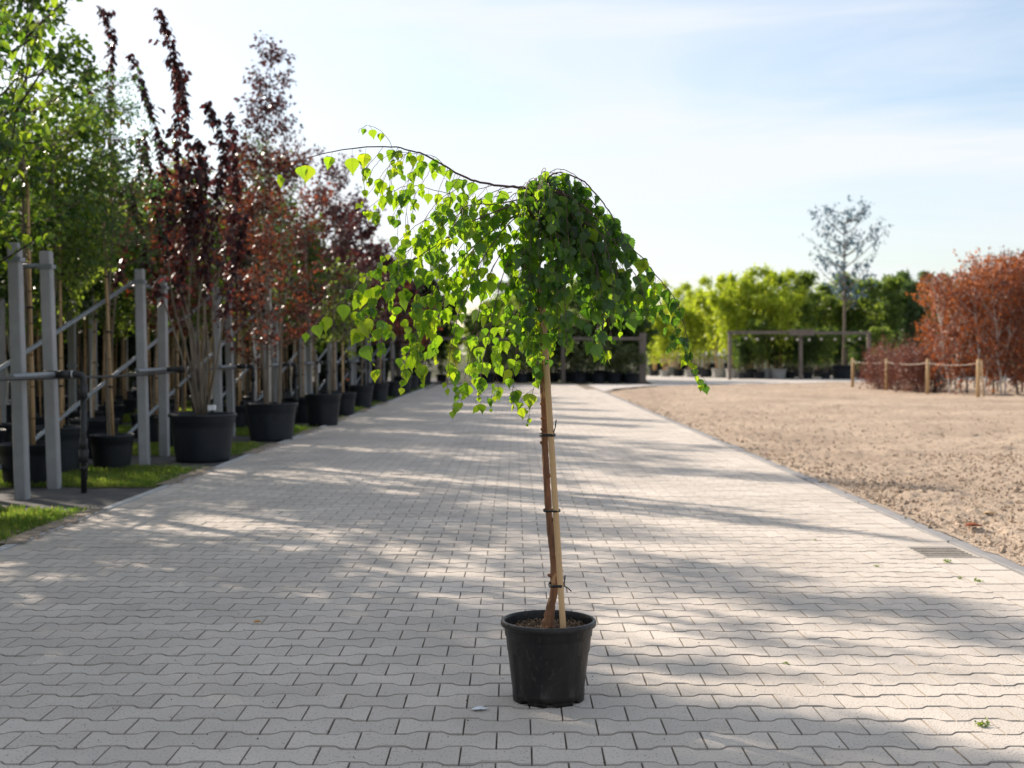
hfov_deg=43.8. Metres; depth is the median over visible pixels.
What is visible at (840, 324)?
green bamboo
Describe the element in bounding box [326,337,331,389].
concrete post
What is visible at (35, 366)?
dark shrub
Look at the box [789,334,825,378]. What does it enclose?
potted shrub
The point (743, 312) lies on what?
potted bamboo
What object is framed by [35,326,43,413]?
staked tree
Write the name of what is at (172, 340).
staked tree
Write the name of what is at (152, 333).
staked tree
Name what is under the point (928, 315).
background tree
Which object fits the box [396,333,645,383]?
timber frame
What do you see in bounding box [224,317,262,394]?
staked tree
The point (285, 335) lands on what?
potted tree
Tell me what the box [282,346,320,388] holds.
dark shrub
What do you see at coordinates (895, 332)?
dark shrub
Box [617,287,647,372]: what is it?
potted shrub
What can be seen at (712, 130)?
sky
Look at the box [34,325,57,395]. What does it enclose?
staked tree
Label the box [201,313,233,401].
staked tree
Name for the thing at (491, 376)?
black tub
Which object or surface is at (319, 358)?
steel brace
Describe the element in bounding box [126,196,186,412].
staked tree
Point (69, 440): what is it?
potted tree
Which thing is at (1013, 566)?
kerb
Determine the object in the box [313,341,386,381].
dark shrub
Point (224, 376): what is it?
dark shrub
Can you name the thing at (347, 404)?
green maple
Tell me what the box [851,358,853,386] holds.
rope post
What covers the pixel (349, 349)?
concrete post
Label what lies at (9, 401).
staked tree
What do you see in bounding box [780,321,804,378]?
potted shrub
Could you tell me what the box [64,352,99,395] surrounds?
dark shrub
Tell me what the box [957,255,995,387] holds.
dark purple tree
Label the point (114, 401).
staked tree
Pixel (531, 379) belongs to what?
potted shrub
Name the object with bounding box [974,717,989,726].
weed
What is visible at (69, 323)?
steel brace
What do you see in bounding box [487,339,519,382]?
black tub
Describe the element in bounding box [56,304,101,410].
staked tree
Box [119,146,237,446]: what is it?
copper maple
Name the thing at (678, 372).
potted bamboo
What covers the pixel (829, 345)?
potted shrub
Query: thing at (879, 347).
purple shrub
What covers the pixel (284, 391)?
staked tree
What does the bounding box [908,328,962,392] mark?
purple shrub
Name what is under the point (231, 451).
turf strip
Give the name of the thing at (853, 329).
dark shrub
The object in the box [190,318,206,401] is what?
staked tree
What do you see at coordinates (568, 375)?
potted shrub
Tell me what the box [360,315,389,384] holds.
copper maple
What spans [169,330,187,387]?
staked tree
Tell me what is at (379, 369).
concrete post
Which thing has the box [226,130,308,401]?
white birch
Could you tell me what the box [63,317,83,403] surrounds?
staked tree
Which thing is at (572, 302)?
potted shrub
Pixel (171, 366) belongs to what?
staked tree
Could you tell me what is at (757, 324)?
potted shrub
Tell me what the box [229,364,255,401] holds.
standpipe
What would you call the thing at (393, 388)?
copper maple
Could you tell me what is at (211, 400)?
staked tree
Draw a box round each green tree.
[773,269,824,371]
[802,294,837,372]
[814,282,837,374]
[815,271,869,364]
[857,275,909,348]
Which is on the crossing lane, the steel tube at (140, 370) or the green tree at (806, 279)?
the green tree at (806, 279)
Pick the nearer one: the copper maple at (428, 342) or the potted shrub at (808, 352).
the copper maple at (428, 342)
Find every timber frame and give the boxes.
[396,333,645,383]
[727,329,879,378]
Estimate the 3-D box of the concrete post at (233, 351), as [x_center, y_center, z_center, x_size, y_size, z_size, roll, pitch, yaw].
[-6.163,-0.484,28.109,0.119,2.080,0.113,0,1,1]
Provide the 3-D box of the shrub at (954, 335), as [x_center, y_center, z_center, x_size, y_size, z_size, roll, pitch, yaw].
[11.896,-1.409,34.500,2.020,3.528,1.624,0,1,0]
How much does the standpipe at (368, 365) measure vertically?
1.016 m
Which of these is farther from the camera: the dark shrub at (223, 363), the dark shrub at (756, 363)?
the dark shrub at (756, 363)
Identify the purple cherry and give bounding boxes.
[71,5,151,457]
[122,7,251,462]
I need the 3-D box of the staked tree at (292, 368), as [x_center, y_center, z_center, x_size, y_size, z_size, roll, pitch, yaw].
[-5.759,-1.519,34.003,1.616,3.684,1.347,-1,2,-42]
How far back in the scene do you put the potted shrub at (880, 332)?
57.78 m
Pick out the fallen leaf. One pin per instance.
(971, 524)
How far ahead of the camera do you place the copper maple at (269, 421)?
16.50 m
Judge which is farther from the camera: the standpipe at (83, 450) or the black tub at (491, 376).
the black tub at (491, 376)
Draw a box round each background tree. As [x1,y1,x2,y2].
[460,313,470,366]
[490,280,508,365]
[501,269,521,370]
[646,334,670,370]
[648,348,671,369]
[706,350,723,368]
[720,346,733,368]
[920,295,958,354]
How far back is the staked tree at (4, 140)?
8.48 m
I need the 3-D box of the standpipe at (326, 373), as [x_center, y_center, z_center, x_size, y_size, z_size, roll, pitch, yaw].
[-3.583,0.078,23.715,0.344,1.016,0.080,0,1,-9]
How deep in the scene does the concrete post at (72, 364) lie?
17.87 m
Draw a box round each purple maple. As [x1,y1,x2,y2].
[197,143,278,427]
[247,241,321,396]
[271,146,376,425]
[310,187,367,392]
[323,261,354,389]
[336,192,403,408]
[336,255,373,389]
[359,236,404,402]
[385,274,425,393]
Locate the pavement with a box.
[0,381,1023,767]
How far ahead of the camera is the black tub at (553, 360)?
48.85 m
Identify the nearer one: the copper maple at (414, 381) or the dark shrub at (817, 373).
the copper maple at (414, 381)
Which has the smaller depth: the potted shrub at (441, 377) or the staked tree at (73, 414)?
the staked tree at (73, 414)
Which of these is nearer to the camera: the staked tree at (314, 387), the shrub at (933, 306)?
the staked tree at (314, 387)
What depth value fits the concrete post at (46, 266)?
10.64 m
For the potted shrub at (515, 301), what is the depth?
54.04 m
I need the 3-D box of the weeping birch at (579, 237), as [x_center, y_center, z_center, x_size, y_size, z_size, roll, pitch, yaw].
[-0.050,0.102,4.108,1.373,1.842,0.469,0,1,0]
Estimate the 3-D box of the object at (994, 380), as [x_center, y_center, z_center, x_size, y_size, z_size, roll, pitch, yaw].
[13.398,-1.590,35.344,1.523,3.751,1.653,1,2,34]
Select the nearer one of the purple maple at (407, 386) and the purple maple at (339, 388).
the purple maple at (339, 388)
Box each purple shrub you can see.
[853,340,902,389]
[860,327,913,387]
[877,333,919,390]
[886,335,944,392]
[899,323,949,389]
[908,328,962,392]
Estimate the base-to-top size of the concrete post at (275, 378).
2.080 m
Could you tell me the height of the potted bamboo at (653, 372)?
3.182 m
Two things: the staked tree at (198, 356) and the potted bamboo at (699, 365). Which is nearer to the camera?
the staked tree at (198, 356)
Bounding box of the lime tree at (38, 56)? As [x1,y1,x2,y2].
[0,0,66,270]
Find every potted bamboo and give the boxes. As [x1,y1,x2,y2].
[646,320,660,375]
[649,301,677,376]
[656,278,693,374]
[668,285,706,376]
[668,303,692,375]
[685,289,712,374]
[690,304,720,376]
[693,270,742,377]
[704,268,754,377]
[718,278,746,372]
[732,285,768,378]
[739,262,792,378]
[753,262,809,378]
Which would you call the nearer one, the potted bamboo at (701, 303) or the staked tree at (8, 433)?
the staked tree at (8, 433)
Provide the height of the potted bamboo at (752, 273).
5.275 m
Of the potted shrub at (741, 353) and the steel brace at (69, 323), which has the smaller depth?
the steel brace at (69, 323)
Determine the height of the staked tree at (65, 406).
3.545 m
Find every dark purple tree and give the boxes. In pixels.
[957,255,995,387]
[976,252,1001,339]
[1004,250,1019,388]
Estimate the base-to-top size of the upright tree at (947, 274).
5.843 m
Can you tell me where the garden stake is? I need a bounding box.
[981,361,983,396]
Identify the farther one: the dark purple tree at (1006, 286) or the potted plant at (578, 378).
the potted plant at (578, 378)
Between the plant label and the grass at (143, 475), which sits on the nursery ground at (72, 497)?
the grass at (143, 475)
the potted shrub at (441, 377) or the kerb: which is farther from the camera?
the potted shrub at (441, 377)
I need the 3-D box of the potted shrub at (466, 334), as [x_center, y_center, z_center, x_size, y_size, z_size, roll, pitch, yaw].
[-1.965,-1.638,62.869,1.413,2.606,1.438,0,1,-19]
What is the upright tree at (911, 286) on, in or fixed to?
on the crossing lane
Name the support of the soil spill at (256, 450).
on the pavement
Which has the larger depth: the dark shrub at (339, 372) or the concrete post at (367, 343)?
the dark shrub at (339, 372)
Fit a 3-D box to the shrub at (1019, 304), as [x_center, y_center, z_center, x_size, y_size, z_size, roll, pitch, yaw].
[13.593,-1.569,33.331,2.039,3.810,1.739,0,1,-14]
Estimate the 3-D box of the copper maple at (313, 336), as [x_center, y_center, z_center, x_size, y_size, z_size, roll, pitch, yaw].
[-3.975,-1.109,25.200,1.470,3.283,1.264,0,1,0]
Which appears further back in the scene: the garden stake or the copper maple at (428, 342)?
the copper maple at (428, 342)
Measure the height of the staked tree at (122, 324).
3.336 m
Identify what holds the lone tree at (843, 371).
on the crossing lane
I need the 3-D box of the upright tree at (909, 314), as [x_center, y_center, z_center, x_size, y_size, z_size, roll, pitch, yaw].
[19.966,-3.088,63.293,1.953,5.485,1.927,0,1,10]
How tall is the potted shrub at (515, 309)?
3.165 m
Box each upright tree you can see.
[857,277,882,370]
[875,274,909,375]
[894,293,911,352]
[895,267,932,354]
[902,280,931,353]
[919,271,948,350]
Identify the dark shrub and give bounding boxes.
[6,331,35,370]
[6,334,35,381]
[8,332,67,394]
[35,339,83,395]
[57,302,170,400]
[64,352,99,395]
[114,367,152,387]
[118,364,135,389]
[128,326,198,390]
[179,347,225,393]
[186,323,288,386]
[209,359,225,389]
[250,337,294,391]
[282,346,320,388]
[288,239,386,383]
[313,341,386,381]
[313,365,324,382]
[340,336,399,382]
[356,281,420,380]
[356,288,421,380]
[405,278,467,373]
[722,343,748,371]
[751,351,767,368]
[784,327,812,376]
[806,328,831,376]
[829,327,849,368]
[842,327,868,376]
[869,327,900,371]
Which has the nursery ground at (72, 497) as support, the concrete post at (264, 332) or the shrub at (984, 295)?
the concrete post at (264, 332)
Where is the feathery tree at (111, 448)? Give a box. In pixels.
[59,64,172,468]
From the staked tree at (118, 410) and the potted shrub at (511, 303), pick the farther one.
the potted shrub at (511, 303)
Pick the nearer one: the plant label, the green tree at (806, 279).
the plant label
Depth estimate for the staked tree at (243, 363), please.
27.19 m
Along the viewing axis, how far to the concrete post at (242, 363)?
28.97 m
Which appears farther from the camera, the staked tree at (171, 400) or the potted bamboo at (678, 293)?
the potted bamboo at (678, 293)
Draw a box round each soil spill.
[0,508,102,542]
[157,467,213,484]
[241,443,278,453]
[297,427,321,433]
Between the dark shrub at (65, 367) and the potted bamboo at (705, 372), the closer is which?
the dark shrub at (65, 367)
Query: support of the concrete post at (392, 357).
on the nursery ground at (72, 497)
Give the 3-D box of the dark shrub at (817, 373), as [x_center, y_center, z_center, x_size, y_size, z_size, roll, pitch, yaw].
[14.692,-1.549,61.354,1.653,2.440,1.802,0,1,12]
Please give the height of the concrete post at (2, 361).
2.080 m
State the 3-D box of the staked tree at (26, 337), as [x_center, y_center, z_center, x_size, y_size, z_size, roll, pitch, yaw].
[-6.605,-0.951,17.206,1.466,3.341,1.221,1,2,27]
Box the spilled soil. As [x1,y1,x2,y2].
[5,402,388,543]
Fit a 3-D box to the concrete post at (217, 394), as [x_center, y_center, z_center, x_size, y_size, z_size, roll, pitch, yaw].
[-3.808,-0.209,16.468,0.119,2.080,0.113,-1,1,4]
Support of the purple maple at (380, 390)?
on the nursery ground at (72, 497)
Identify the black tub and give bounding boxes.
[473,340,508,382]
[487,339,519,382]
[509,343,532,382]
[523,347,558,380]
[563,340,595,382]
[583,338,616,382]
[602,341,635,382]
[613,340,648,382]
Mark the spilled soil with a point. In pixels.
(159, 484)
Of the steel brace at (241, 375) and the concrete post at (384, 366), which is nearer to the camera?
the steel brace at (241, 375)
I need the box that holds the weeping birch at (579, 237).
[277,125,709,707]
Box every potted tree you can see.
[0,0,110,486]
[0,74,134,472]
[143,162,234,412]
[256,188,312,401]
[263,212,341,422]
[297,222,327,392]
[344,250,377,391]
[422,305,445,383]
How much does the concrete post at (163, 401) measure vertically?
2.080 m
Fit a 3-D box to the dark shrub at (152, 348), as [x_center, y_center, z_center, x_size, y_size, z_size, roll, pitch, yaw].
[-9.331,-1.613,32.598,3.333,3.926,3.532,0,1,-4]
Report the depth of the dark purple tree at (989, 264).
41.26 m
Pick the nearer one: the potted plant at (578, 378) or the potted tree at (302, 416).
the potted tree at (302, 416)
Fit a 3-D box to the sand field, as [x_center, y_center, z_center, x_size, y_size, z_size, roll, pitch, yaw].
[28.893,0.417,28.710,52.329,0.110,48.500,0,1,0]
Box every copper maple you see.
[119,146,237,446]
[190,30,352,441]
[206,202,275,403]
[293,261,338,392]
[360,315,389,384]
[372,257,414,397]
[395,293,427,389]
[398,306,441,386]
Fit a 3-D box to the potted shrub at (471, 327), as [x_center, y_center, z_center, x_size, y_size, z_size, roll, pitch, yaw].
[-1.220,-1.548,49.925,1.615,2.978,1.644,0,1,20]
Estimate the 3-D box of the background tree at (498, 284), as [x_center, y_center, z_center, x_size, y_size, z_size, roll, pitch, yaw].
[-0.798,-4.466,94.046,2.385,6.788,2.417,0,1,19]
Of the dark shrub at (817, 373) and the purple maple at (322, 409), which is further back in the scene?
the dark shrub at (817, 373)
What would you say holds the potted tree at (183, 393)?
on the nursery ground at (72, 497)
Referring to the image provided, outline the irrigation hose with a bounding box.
[0,360,392,380]
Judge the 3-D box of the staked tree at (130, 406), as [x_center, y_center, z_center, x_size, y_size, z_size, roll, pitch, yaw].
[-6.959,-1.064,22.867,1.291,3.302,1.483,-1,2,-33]
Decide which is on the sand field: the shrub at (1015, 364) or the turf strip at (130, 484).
the shrub at (1015, 364)
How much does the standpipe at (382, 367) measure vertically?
1.016 m
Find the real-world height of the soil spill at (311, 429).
0.001 m
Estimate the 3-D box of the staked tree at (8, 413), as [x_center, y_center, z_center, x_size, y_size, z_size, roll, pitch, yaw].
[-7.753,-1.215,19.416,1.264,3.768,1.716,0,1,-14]
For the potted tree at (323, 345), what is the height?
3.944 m
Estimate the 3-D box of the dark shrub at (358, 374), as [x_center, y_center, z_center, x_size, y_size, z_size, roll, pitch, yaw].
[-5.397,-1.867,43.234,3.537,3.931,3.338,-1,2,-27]
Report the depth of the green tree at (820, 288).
66.22 m
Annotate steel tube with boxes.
[10,372,55,377]
[23,263,38,268]
[130,285,153,288]
[136,367,166,372]
[219,365,236,367]
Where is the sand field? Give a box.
[610,379,1023,560]
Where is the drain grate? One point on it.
(939, 551)
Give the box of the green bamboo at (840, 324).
[830,305,853,364]
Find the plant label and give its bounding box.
[208,405,215,409]
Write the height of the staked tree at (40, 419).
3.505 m
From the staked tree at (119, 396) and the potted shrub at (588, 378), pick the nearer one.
the staked tree at (119, 396)
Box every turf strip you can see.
[0,468,194,488]
[0,511,75,545]
[133,444,264,455]
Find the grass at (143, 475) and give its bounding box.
[0,383,429,543]
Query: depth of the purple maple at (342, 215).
24.54 m
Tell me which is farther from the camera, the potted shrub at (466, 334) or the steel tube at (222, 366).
the potted shrub at (466, 334)
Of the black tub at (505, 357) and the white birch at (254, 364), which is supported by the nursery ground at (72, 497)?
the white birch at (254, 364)
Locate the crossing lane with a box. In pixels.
[587,375,1012,390]
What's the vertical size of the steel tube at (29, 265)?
0.042 m
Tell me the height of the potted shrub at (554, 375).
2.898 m
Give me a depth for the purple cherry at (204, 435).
13.33 m
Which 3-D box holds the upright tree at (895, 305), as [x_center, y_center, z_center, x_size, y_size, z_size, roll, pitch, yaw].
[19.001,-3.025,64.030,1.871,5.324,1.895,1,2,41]
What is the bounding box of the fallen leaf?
[964,522,982,525]
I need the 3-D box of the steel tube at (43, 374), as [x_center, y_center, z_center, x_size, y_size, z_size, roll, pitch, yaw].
[-3.700,-0.071,10.014,0.042,0.040,1.150,0,1,0]
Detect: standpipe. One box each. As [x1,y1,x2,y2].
[43,370,88,492]
[166,366,199,414]
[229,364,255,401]
[276,362,297,424]
[310,361,328,392]
[335,360,351,391]
[359,359,369,384]
[374,359,383,382]
[387,358,395,380]
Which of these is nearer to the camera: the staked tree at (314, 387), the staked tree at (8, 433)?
the staked tree at (8, 433)
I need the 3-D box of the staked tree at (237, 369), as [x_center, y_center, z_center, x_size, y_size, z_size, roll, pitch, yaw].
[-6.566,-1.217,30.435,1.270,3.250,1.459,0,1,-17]
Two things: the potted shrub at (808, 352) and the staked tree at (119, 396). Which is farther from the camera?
the potted shrub at (808, 352)
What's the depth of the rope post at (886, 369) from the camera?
37.74 m
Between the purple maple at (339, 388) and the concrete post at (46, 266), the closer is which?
the concrete post at (46, 266)
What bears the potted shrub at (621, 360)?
on the ground at (461, 369)
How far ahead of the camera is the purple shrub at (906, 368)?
36.60 m
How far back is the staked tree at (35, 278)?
12.68 m
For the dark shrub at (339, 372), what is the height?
4.376 m
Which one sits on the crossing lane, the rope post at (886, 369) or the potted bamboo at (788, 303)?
the potted bamboo at (788, 303)
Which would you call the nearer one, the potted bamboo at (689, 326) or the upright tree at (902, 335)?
the potted bamboo at (689, 326)
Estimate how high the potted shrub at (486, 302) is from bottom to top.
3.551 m
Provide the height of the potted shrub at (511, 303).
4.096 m
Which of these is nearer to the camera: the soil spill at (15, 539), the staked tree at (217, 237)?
the soil spill at (15, 539)
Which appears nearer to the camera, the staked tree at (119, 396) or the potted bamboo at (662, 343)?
the staked tree at (119, 396)
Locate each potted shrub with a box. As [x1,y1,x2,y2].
[431,318,461,380]
[447,327,463,368]
[460,308,501,376]
[462,326,475,376]
[482,296,511,373]
[485,323,509,381]
[493,293,516,372]
[497,304,535,381]
[511,295,531,373]
[521,329,538,381]
[547,304,593,382]
[548,332,579,381]
[551,284,581,379]
[568,277,598,371]
[568,308,604,381]
[577,308,630,382]
[603,316,642,381]
[605,313,664,382]
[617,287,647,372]
[732,335,755,378]
[744,315,777,378]
[765,338,790,378]
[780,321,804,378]
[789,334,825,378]
[811,325,839,378]
[844,330,876,378]
[870,326,895,375]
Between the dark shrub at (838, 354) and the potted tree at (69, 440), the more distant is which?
the dark shrub at (838, 354)
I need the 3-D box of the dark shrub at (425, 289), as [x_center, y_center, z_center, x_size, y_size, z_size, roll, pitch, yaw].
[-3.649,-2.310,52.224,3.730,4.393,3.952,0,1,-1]
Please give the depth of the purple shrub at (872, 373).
39.36 m
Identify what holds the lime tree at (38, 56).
on the nursery ground at (72, 497)
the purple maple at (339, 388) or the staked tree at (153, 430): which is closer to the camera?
the staked tree at (153, 430)
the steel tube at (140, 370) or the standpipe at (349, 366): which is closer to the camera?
the steel tube at (140, 370)
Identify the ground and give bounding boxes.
[0,378,449,511]
[129,355,1020,560]
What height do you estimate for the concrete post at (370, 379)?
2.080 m
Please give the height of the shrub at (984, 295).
3.984 m
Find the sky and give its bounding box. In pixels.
[0,0,1023,354]
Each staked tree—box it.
[0,13,27,244]
[0,107,134,329]
[0,120,34,463]
[0,124,34,441]
[0,190,16,236]
[0,210,74,425]
[1,114,138,425]
[4,189,42,422]
[5,288,70,415]
[5,310,10,402]
[26,292,77,408]
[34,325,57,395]
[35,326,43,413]
[45,177,134,417]
[56,289,77,423]
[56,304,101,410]
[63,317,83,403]
[65,190,124,423]
[76,197,140,424]
[88,272,134,404]
[97,143,199,442]
[102,293,135,398]
[104,205,180,437]
[105,297,136,414]
[113,325,134,394]
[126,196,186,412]
[126,282,183,410]
[128,316,149,408]
[131,253,194,403]
[169,330,183,406]
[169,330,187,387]
[170,333,180,391]
[186,188,273,411]
[186,209,227,410]
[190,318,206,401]
[192,254,236,401]
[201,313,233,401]
[213,233,258,400]
[220,208,281,399]
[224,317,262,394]
[232,320,255,394]
[235,329,248,386]
[260,324,290,393]
[282,332,293,392]
[284,254,298,395]
[288,338,313,389]
[313,246,353,389]
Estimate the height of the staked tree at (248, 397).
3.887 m
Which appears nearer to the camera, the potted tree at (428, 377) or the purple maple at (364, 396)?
the purple maple at (364, 396)
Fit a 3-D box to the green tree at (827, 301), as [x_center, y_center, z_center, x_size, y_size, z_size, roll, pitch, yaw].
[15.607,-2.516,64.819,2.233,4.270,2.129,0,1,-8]
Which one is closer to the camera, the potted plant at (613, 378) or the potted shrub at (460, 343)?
the potted plant at (613, 378)
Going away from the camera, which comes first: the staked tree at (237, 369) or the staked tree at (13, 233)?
the staked tree at (13, 233)
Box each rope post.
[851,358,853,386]
[885,358,888,389]
[925,359,929,393]
[976,359,980,396]
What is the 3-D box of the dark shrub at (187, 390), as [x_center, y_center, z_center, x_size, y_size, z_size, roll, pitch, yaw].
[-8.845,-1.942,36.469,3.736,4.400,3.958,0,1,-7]
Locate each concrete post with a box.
[0,286,6,422]
[4,242,30,499]
[37,251,61,488]
[67,296,77,423]
[89,297,98,409]
[132,269,149,464]
[156,276,169,456]
[190,329,196,408]
[212,287,222,411]
[224,291,235,436]
[233,331,234,362]
[239,335,243,389]
[262,299,267,373]
[271,302,278,401]
[300,330,306,395]
[306,316,312,393]
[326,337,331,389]
[335,331,336,389]
[348,326,352,384]
[352,344,355,384]
[365,338,369,384]
[369,336,371,382]
[379,341,382,382]
[382,339,384,382]
[390,337,393,380]
[400,340,402,375]
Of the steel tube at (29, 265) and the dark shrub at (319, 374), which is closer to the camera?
the steel tube at (29, 265)
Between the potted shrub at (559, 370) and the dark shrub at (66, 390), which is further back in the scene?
the potted shrub at (559, 370)
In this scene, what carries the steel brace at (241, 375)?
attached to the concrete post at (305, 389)
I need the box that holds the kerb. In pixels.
[0,384,1023,575]
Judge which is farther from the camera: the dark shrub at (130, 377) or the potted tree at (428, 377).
the potted tree at (428, 377)
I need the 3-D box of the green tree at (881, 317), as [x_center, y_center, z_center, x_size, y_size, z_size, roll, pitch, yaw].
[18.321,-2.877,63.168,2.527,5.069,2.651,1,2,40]
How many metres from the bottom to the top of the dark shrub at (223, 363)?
3.750 m
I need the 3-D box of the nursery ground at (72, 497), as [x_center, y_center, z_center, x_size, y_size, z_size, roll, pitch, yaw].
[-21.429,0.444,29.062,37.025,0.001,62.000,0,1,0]
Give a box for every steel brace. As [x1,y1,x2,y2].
[0,281,133,371]
[0,295,211,469]
[127,309,259,432]
[208,321,291,411]
[257,333,313,399]
[291,348,326,395]
[318,347,347,389]
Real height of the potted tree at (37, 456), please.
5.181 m
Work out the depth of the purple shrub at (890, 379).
37.99 m
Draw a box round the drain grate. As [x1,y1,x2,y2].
[902,546,981,557]
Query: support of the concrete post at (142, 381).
on the nursery ground at (72, 497)
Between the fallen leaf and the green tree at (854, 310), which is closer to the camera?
the fallen leaf
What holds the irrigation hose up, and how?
attached to the standpipe at (295, 377)
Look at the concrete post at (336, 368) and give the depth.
27.40 m
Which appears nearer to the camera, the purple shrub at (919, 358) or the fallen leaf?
the fallen leaf
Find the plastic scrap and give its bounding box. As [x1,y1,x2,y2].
[472,706,488,709]
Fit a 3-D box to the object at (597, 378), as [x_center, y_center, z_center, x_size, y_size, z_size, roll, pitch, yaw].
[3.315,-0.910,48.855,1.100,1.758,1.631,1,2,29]
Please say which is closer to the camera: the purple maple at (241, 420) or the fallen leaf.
the fallen leaf
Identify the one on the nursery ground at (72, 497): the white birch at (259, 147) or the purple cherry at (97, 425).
the purple cherry at (97, 425)
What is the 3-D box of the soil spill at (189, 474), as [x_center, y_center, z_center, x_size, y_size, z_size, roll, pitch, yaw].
[-2.942,0.831,11.629,0.150,0.001,1.700,0,1,0]
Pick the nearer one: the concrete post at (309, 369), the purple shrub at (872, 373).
the concrete post at (309, 369)
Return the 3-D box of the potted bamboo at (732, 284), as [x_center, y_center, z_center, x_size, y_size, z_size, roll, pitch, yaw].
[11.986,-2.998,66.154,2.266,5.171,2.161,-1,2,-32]
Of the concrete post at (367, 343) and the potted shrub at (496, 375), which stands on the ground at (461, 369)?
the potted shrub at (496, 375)
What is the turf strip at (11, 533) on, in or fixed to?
on the nursery ground at (72, 497)
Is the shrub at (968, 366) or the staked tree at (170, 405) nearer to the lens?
the staked tree at (170, 405)
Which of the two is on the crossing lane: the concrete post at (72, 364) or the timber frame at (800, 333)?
the timber frame at (800, 333)
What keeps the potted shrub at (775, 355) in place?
on the crossing lane
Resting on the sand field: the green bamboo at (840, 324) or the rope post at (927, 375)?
the rope post at (927, 375)
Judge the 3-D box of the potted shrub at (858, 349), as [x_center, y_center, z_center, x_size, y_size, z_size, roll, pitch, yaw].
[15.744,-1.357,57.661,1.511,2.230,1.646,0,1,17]
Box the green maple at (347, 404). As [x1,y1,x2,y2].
[311,258,383,415]
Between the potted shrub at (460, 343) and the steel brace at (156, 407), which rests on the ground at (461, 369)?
the potted shrub at (460, 343)
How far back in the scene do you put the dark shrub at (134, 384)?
42.05 m
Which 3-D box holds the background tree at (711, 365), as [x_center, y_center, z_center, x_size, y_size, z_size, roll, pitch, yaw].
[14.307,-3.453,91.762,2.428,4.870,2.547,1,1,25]
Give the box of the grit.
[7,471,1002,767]
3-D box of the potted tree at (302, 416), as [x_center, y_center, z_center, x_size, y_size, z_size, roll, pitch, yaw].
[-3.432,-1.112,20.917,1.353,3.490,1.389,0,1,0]
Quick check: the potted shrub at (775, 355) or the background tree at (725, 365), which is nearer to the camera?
the potted shrub at (775, 355)
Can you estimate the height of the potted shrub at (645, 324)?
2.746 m
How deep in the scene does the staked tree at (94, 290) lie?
16.15 m
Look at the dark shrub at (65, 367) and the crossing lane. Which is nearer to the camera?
the dark shrub at (65, 367)
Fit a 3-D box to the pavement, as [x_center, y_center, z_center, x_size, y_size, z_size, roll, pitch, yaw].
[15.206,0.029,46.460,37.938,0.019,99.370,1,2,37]
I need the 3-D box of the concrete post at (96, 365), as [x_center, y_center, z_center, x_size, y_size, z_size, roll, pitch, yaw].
[-6.182,-0.264,18.811,0.119,2.080,0.113,0,1,-2]
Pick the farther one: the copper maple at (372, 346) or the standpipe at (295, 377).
the copper maple at (372, 346)
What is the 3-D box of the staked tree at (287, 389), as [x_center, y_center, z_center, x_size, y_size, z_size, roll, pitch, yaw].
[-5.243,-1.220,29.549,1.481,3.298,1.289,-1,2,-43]
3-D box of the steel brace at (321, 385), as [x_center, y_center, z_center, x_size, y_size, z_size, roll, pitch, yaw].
[-4.114,-0.522,30.154,0.042,1.898,6.231,0,1,5]
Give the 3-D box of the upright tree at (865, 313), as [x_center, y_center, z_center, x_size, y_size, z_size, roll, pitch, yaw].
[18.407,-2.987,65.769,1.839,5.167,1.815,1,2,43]
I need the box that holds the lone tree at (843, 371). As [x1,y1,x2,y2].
[798,195,893,378]
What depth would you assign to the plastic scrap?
4.01 m
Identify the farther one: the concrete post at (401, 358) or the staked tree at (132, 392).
the concrete post at (401, 358)
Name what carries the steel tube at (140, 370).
attached to the concrete post at (142, 381)
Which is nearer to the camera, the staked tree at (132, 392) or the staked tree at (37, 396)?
the staked tree at (37, 396)
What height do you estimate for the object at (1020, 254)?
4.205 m
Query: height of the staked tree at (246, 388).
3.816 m
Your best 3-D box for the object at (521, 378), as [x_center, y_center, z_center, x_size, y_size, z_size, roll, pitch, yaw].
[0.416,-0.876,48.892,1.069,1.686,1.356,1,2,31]
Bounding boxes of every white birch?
[215,154,289,403]
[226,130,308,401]

